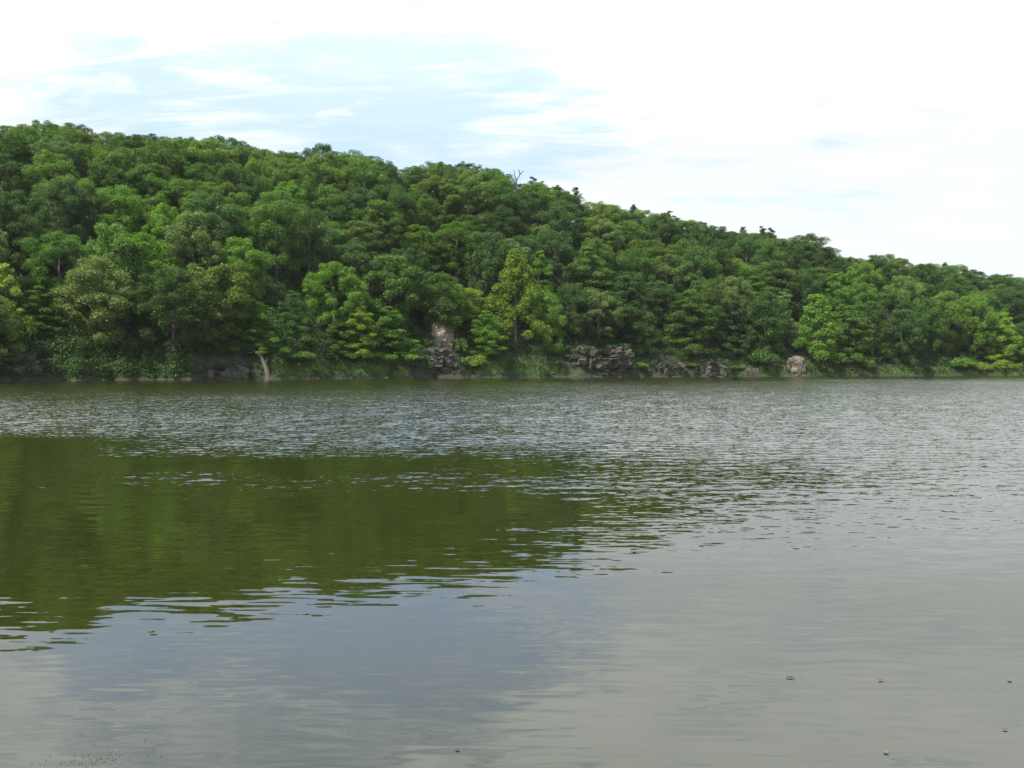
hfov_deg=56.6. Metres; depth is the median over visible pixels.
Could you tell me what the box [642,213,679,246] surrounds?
broadleaf tree
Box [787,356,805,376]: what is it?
boulder
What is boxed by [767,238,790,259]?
broadleaf tree
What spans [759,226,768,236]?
pine tree
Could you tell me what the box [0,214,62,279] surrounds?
broadleaf tree
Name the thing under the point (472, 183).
broadleaf tree
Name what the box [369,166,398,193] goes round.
broadleaf tree
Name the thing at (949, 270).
broadleaf tree
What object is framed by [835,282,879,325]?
broadleaf tree
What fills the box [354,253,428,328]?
broadleaf tree
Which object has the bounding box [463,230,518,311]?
broadleaf tree
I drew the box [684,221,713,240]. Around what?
broadleaf tree
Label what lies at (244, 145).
broadleaf tree
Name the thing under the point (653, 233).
broadleaf tree
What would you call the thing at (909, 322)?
broadleaf tree
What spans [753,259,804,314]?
broadleaf tree
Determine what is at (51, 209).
broadleaf tree
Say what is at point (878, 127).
sky
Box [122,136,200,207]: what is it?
broadleaf tree
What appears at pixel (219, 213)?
broadleaf tree
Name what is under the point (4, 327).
broadleaf tree
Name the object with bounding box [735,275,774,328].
broadleaf tree
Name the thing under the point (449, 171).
broadleaf tree
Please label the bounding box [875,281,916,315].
broadleaf tree
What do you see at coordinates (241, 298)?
broadleaf tree
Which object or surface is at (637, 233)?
broadleaf tree
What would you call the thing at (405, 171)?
broadleaf tree
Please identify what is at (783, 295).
broadleaf tree
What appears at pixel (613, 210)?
broadleaf tree
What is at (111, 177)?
broadleaf tree
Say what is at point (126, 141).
broadleaf tree
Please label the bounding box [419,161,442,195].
broadleaf tree
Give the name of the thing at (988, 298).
broadleaf tree
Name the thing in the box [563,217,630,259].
broadleaf tree
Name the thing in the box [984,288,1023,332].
broadleaf tree
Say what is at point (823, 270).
broadleaf tree
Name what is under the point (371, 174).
broadleaf tree
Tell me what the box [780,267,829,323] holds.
broadleaf tree
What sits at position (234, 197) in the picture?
broadleaf tree
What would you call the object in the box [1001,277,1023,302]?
broadleaf tree
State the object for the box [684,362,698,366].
shrub
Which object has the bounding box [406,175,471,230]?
broadleaf tree
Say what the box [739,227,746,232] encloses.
pine tree
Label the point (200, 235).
broadleaf tree
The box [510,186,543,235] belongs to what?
broadleaf tree
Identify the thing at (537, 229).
broadleaf tree
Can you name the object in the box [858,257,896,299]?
broadleaf tree
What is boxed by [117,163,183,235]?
broadleaf tree
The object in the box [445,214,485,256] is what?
broadleaf tree
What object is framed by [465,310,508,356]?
broadleaf tree
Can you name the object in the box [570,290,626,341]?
broadleaf tree
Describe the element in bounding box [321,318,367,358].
broadleaf tree
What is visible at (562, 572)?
water
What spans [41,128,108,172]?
broadleaf tree
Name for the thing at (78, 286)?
broadleaf tree
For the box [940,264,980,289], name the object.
broadleaf tree
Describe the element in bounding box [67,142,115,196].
broadleaf tree
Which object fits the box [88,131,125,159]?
broadleaf tree
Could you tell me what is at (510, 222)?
broadleaf tree
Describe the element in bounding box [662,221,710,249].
broadleaf tree
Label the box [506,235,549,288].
broadleaf tree
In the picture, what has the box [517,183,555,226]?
broadleaf tree
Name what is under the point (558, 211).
broadleaf tree
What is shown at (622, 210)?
broadleaf tree
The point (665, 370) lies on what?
rock outcrop
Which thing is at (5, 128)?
broadleaf tree
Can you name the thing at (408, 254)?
broadleaf tree
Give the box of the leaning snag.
[252,349,269,378]
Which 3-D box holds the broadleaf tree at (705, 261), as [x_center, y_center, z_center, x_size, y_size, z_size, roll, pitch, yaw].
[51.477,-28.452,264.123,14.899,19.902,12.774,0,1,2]
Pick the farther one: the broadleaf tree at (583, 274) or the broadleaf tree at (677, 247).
the broadleaf tree at (677, 247)
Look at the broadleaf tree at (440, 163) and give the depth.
271.58 m
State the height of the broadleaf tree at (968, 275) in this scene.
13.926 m
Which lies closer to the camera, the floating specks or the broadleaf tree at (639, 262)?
the floating specks
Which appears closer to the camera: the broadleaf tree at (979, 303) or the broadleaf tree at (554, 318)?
the broadleaf tree at (554, 318)
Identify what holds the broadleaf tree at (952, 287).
on the ground at (247, 359)
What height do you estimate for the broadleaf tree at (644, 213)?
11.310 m
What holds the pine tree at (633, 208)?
on the ground at (247, 359)
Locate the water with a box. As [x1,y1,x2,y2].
[0,376,1023,767]
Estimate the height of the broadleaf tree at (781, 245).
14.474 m
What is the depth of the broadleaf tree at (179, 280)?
167.19 m
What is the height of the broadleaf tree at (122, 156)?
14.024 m
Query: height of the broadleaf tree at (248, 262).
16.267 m
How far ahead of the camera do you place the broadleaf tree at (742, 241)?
293.55 m
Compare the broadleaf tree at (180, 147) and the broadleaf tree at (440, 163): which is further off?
the broadleaf tree at (440, 163)
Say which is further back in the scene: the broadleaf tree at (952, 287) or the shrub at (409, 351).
the broadleaf tree at (952, 287)
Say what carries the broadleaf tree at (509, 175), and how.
on the ground at (247, 359)
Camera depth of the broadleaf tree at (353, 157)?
247.59 m
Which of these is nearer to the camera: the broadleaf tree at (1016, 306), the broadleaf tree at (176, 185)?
the broadleaf tree at (176, 185)
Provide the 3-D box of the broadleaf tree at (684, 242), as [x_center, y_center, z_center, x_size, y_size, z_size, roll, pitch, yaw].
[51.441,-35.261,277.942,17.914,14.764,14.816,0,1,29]
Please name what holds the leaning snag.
on the ground at (247, 359)
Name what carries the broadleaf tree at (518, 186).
on the ground at (247, 359)
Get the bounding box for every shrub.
[285,350,316,358]
[408,349,421,357]
[412,333,432,346]
[453,337,468,351]
[459,354,488,366]
[633,362,648,368]
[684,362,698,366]
[730,365,742,368]
[746,349,780,364]
[860,359,875,369]
[947,357,980,367]
[973,362,992,371]
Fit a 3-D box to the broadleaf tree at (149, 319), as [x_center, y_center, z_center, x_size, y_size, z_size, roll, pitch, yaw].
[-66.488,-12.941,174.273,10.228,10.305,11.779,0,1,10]
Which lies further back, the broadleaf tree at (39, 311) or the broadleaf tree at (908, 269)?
the broadleaf tree at (908, 269)
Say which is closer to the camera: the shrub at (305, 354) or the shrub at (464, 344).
the shrub at (305, 354)
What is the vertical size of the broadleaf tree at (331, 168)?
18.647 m
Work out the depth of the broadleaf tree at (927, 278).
300.01 m
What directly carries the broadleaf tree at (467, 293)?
on the ground at (247, 359)
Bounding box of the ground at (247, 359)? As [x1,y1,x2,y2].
[0,169,1023,380]
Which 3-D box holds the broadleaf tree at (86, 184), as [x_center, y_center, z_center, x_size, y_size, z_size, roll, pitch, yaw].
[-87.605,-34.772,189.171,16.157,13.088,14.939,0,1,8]
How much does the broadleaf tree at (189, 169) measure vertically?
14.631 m
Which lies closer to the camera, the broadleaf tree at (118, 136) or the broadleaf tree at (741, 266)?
the broadleaf tree at (118, 136)
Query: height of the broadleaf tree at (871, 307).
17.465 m
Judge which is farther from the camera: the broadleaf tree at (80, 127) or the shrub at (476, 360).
the broadleaf tree at (80, 127)
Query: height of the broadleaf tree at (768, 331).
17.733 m
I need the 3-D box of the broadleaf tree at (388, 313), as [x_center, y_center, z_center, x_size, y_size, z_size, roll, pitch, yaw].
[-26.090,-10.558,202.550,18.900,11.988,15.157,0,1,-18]
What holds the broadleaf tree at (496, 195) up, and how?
on the ground at (247, 359)
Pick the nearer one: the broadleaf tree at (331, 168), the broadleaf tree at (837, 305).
the broadleaf tree at (331, 168)
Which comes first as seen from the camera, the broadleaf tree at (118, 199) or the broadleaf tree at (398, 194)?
the broadleaf tree at (118, 199)
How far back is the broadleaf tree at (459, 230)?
233.42 m
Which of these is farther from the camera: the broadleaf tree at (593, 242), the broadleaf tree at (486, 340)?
the broadleaf tree at (593, 242)
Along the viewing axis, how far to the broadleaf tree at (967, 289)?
300.73 m
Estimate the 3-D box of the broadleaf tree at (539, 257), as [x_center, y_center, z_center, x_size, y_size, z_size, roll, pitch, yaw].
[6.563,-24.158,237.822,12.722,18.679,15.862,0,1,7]
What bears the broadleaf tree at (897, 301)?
on the ground at (247, 359)
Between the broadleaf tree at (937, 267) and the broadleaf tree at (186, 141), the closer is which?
the broadleaf tree at (186, 141)
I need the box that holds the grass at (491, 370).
[49,336,1023,378]
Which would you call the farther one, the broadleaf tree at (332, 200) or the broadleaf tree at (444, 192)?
the broadleaf tree at (444, 192)
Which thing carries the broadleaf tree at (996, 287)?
on the ground at (247, 359)
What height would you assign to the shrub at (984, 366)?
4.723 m
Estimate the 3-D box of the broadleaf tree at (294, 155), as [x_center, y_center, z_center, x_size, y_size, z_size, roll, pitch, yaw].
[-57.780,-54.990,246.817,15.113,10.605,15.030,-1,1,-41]
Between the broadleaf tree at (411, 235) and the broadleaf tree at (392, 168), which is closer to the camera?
the broadleaf tree at (411, 235)
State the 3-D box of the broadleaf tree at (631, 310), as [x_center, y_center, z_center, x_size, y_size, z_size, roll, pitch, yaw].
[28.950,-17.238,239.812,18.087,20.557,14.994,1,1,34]
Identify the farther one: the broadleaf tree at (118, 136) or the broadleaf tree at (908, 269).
the broadleaf tree at (908, 269)
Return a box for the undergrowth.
[0,263,1023,379]
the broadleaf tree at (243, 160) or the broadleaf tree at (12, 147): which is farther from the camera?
the broadleaf tree at (243, 160)
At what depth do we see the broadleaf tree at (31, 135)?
205.41 m
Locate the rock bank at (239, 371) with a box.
[196,362,248,378]
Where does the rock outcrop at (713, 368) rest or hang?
on the ground at (247, 359)
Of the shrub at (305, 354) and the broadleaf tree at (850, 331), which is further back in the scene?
the broadleaf tree at (850, 331)
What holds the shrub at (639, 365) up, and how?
on the ground at (247, 359)
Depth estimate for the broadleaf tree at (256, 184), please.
211.37 m
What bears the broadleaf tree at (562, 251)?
on the ground at (247, 359)
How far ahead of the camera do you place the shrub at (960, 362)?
268.19 m
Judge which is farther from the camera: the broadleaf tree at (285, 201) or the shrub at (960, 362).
the shrub at (960, 362)
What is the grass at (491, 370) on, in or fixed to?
on the ground at (247, 359)
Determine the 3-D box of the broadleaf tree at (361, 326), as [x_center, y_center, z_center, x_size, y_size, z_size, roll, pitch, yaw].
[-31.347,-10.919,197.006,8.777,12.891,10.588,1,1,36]
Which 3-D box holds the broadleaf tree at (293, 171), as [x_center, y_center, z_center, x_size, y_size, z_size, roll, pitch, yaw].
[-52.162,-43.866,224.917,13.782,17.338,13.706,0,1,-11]
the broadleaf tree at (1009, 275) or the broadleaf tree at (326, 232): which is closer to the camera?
the broadleaf tree at (326, 232)
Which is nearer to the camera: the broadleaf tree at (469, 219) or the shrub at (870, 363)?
the broadleaf tree at (469, 219)
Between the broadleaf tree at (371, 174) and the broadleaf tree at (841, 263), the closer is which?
the broadleaf tree at (371, 174)
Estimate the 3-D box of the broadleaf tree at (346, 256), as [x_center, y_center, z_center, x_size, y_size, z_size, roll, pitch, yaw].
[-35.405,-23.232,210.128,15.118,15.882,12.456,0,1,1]
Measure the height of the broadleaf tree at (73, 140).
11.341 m
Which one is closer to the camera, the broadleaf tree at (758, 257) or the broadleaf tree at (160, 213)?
the broadleaf tree at (160, 213)
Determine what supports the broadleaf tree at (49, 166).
on the ground at (247, 359)
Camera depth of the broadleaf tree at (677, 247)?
268.47 m
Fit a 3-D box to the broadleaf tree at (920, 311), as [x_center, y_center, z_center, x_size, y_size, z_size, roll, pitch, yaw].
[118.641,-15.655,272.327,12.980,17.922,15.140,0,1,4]
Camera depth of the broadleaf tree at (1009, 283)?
312.02 m
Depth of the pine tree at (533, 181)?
297.30 m
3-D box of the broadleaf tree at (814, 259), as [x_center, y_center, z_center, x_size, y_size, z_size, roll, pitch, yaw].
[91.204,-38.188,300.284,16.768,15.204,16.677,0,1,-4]
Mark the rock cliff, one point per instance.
(447, 356)
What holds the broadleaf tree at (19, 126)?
on the ground at (247, 359)
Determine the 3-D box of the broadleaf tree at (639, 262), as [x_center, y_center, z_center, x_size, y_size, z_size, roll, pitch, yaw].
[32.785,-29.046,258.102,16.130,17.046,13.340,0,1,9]
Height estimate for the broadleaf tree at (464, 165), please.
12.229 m
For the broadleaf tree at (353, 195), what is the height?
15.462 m
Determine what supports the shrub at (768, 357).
on the ground at (247, 359)
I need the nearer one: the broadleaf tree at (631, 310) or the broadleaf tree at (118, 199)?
the broadleaf tree at (118, 199)
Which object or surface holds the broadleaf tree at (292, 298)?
on the ground at (247, 359)
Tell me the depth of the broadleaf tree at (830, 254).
311.53 m
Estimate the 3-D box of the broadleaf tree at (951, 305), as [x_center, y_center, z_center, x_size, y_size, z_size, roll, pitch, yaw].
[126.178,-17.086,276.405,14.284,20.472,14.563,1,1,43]
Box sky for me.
[0,0,1023,277]
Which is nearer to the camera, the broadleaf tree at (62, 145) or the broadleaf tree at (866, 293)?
the broadleaf tree at (62, 145)
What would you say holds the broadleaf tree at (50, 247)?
on the ground at (247, 359)
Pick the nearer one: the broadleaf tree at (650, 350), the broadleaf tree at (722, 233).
the broadleaf tree at (650, 350)
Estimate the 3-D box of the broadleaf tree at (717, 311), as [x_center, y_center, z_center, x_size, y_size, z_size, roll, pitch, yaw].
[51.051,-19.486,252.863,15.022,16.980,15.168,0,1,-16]
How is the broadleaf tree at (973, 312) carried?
on the ground at (247, 359)
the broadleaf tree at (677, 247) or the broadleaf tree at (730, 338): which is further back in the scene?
the broadleaf tree at (677, 247)
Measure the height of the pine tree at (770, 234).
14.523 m
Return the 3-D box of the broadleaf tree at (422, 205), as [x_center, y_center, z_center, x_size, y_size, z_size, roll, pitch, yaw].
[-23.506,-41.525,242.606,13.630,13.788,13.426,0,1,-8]
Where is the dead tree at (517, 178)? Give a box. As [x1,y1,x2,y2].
[511,169,522,187]
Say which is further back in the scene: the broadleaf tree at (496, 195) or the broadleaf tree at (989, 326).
the broadleaf tree at (989, 326)
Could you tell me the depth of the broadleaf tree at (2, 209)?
172.17 m
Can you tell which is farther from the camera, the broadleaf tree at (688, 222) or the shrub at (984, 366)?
the broadleaf tree at (688, 222)
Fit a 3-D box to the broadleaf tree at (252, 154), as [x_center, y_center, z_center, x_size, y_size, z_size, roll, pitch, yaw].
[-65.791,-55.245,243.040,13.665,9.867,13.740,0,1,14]
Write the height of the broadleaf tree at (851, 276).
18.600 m
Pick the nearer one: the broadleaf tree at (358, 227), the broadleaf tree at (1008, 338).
the broadleaf tree at (358, 227)
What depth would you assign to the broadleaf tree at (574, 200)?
272.23 m
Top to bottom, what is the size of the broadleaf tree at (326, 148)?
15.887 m
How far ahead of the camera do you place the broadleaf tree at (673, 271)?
258.87 m
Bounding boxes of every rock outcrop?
[566,346,635,376]
[655,362,685,376]
[695,361,727,376]
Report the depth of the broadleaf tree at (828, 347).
252.68 m
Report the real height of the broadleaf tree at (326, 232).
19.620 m
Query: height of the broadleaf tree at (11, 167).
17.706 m
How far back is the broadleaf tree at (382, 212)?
225.03 m
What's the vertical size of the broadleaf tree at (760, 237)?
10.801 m
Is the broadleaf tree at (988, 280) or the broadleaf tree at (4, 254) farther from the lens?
the broadleaf tree at (988, 280)
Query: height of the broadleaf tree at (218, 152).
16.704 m
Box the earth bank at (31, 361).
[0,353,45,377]
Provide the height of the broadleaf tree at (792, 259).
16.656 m
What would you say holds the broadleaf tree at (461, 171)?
on the ground at (247, 359)
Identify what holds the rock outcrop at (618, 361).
on the ground at (247, 359)
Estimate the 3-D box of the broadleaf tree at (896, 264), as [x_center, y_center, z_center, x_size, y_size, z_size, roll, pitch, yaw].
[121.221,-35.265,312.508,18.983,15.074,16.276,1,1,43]
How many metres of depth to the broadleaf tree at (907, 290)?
280.21 m
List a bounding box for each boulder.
[745,368,758,376]
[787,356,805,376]
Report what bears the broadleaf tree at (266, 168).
on the ground at (247, 359)
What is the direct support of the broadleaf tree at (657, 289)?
on the ground at (247, 359)
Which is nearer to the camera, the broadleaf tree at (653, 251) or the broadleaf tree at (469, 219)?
the broadleaf tree at (469, 219)
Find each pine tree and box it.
[527,176,537,212]
[563,187,584,221]
[628,204,637,213]
[659,211,673,220]
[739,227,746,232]
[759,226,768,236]
[766,228,778,239]
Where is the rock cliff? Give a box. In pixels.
[417,320,459,375]
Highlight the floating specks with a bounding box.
[14,699,496,766]
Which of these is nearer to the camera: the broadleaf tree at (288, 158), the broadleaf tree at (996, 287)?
the broadleaf tree at (288, 158)
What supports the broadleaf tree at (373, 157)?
on the ground at (247, 359)
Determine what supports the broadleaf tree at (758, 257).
on the ground at (247, 359)
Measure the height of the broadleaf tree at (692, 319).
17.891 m
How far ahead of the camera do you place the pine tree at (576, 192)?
300.38 m
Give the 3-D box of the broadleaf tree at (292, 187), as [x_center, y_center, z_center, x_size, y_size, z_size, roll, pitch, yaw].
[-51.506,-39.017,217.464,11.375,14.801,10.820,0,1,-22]
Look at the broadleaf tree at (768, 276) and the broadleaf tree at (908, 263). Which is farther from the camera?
the broadleaf tree at (908, 263)
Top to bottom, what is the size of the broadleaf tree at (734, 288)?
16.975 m
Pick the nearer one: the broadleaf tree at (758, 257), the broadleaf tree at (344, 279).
the broadleaf tree at (344, 279)
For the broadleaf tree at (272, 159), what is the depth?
227.94 m
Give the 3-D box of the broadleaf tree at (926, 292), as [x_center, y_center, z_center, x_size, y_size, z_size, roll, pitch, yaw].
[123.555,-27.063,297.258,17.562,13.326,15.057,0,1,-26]
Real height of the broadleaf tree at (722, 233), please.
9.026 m
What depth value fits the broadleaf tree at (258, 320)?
180.03 m
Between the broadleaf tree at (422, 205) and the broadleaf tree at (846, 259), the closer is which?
the broadleaf tree at (422, 205)
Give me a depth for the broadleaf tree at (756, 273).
274.48 m
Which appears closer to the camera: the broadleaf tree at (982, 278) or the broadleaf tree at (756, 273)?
the broadleaf tree at (756, 273)
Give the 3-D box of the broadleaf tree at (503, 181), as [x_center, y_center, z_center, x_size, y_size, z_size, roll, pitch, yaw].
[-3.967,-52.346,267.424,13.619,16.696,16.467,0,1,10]
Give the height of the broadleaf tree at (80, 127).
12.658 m
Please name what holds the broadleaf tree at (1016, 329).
on the ground at (247, 359)
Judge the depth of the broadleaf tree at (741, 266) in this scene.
273.17 m
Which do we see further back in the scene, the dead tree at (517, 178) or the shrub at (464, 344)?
the dead tree at (517, 178)
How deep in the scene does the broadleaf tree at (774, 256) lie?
287.64 m
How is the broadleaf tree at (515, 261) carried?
on the ground at (247, 359)
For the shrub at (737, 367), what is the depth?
245.04 m
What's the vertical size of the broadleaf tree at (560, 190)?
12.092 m
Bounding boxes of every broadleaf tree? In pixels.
[0,125,15,135]
[0,130,36,202]
[0,152,32,219]
[0,185,5,246]
[0,189,53,260]
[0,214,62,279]
[0,230,11,293]
[0,263,38,353]
[0,295,27,363]
[1,124,51,166]
[7,285,72,342]
[11,119,69,179]
[16,230,98,297]
[20,149,86,219]
[26,135,86,190]
[29,177,99,254]
[35,176,117,237]
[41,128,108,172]
[46,125,82,153]
[54,255,135,345]
[59,122,99,154]
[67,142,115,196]
[73,184,151,244]
[75,220,147,313]
[82,147,155,197]
[85,154,146,221]
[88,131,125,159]
[100,231,180,299]
[105,134,166,191]
[111,135,145,158]
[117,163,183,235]
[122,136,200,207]
[122,289,172,337]
[125,267,213,353]
[133,133,160,145]
[140,202,193,268]
[143,179,220,240]
[148,143,206,189]
[157,136,192,176]
[162,210,227,299]
[165,263,254,343]
[174,162,224,213]
[175,192,250,268]
[178,136,214,179]
[183,136,243,192]
[195,135,254,182]
[196,181,252,241]
[211,235,272,310]
[212,163,273,232]
[218,140,261,175]
[226,300,291,353]
[232,147,266,163]
[238,157,285,209]
[240,190,307,278]
[248,149,288,185]
[249,191,307,259]
[259,152,302,186]
[269,161,319,221]
[270,181,311,235]
[277,150,315,180]
[277,290,316,343]
[284,207,337,283]
[295,152,355,217]
[300,143,346,192]
[300,220,354,269]
[301,261,372,330]
[303,186,360,240]
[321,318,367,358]
[322,149,378,186]
[324,243,381,311]
[326,187,379,246]
[327,220,386,272]
[335,159,388,217]
[340,300,383,361]
[349,154,391,167]
[354,199,407,258]
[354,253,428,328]
[355,306,430,360]
[361,160,408,203]
[367,183,419,244]
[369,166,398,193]
[378,247,436,302]
[390,224,442,273]
[393,193,445,242]
[396,165,427,191]
[401,167,437,197]
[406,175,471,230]
[416,271,465,338]
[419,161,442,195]
[427,165,468,213]
[427,220,482,278]
[428,161,456,197]
[438,284,485,321]
[442,173,499,227]
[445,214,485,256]
[453,161,482,198]
[454,167,490,211]
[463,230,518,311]
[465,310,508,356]
[474,167,512,196]
[474,170,516,218]
[475,237,531,282]
[477,187,528,237]
[479,248,555,346]
[482,210,531,248]
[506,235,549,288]
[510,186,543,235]
[512,183,525,189]
[513,250,559,319]
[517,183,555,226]
[519,183,558,216]
[521,223,564,263]
[521,229,581,295]
[526,291,567,353]
[535,199,585,262]
[541,186,579,208]
[541,285,597,340]
[549,194,593,239]
[557,245,615,311]
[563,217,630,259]
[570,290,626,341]
[571,237,614,287]
[574,201,619,244]
[589,204,627,233]
[592,271,652,307]
[599,220,648,255]
[600,275,658,354]
[604,239,677,277]
[606,246,662,297]
[607,205,630,221]
[619,297,662,355]
[620,213,647,244]
[628,209,656,231]
[637,281,682,329]
[641,212,683,261]
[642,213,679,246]
[644,254,696,307]
[654,244,694,285]
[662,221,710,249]
[662,290,724,356]
[663,219,707,242]
[670,238,715,278]
[671,246,724,303]
[677,279,732,339]
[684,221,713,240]
[691,237,735,293]
[699,225,736,269]
[708,275,756,330]
[711,230,740,251]
[712,257,757,299]
[716,300,764,359]
[721,232,771,292]
[726,232,761,268]
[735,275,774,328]
[738,233,775,260]
[738,289,791,353]
[740,238,785,273]
[742,262,796,297]
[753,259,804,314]
[766,240,804,269]
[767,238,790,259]
[767,292,809,348]
[775,253,812,301]
[778,239,825,277]
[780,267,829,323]
[786,232,840,276]
[792,293,847,363]
[802,266,840,303]
[808,247,843,267]
[819,273,858,336]
[822,257,858,298]
[832,257,863,276]
[834,262,888,312]
[834,305,875,363]
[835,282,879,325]
[848,300,896,357]
[850,258,865,263]
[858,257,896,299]
[863,254,907,287]
[864,293,916,339]
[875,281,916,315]
[880,275,926,334]
[880,308,928,364]
[888,277,935,298]
[891,258,913,275]
[897,264,941,289]
[903,298,951,356]
[906,263,942,297]
[915,263,944,284]
[915,265,972,292]
[923,295,954,341]
[925,290,971,356]
[931,282,966,302]
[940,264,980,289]
[944,294,1001,353]
[948,272,986,295]
[948,299,989,339]
[959,285,987,299]
[961,269,986,292]
[964,291,1014,338]
[966,311,1005,360]
[977,273,1014,289]
[977,274,1022,292]
[981,284,1015,321]
[982,312,1023,370]
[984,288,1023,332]
[985,277,1023,314]
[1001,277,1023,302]
[1005,290,1023,331]
[1009,320,1023,364]
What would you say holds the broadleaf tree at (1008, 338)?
on the ground at (247, 359)
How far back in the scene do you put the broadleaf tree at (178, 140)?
224.34 m
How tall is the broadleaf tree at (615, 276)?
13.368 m
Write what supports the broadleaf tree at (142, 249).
on the ground at (247, 359)
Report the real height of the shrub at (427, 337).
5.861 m
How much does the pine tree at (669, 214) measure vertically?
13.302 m
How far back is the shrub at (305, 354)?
184.17 m
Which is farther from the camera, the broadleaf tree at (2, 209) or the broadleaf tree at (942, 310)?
the broadleaf tree at (942, 310)
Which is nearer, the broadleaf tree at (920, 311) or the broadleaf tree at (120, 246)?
the broadleaf tree at (120, 246)
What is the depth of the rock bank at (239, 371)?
172.89 m
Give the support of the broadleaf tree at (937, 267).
on the ground at (247, 359)
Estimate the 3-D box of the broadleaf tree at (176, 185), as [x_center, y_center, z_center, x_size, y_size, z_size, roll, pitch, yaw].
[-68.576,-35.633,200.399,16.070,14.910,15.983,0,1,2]
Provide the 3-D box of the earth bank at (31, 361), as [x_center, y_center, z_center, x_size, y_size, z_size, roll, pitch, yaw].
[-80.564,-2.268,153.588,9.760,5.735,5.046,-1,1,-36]
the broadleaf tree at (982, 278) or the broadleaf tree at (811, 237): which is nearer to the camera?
the broadleaf tree at (811, 237)
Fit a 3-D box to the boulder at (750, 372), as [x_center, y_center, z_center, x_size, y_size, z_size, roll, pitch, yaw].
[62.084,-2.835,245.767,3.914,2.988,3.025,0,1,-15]
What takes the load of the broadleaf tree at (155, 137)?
on the ground at (247, 359)
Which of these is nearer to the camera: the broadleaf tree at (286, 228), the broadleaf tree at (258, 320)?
the broadleaf tree at (258, 320)
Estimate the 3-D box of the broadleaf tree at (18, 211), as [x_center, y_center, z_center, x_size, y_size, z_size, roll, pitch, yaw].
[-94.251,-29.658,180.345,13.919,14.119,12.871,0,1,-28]
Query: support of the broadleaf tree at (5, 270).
on the ground at (247, 359)
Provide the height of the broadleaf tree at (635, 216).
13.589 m
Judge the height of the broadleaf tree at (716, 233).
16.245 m
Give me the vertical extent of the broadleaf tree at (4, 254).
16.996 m
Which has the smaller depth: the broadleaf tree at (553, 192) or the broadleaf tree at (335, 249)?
the broadleaf tree at (335, 249)
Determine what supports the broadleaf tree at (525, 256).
on the ground at (247, 359)
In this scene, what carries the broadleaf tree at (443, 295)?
on the ground at (247, 359)
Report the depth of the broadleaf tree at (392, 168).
247.27 m
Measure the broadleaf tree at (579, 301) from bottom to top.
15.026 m
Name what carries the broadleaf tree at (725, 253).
on the ground at (247, 359)
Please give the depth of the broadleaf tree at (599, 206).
277.61 m
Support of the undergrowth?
on the ground at (247, 359)
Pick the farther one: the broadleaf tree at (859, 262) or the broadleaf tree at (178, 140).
the broadleaf tree at (859, 262)
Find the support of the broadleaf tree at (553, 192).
on the ground at (247, 359)
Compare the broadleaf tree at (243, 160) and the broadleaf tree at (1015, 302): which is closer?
the broadleaf tree at (243, 160)
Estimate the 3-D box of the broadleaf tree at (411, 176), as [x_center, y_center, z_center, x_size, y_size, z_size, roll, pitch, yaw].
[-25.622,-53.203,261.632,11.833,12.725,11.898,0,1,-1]
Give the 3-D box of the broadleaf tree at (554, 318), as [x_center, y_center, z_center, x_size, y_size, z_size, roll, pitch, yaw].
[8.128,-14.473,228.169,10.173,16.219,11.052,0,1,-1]

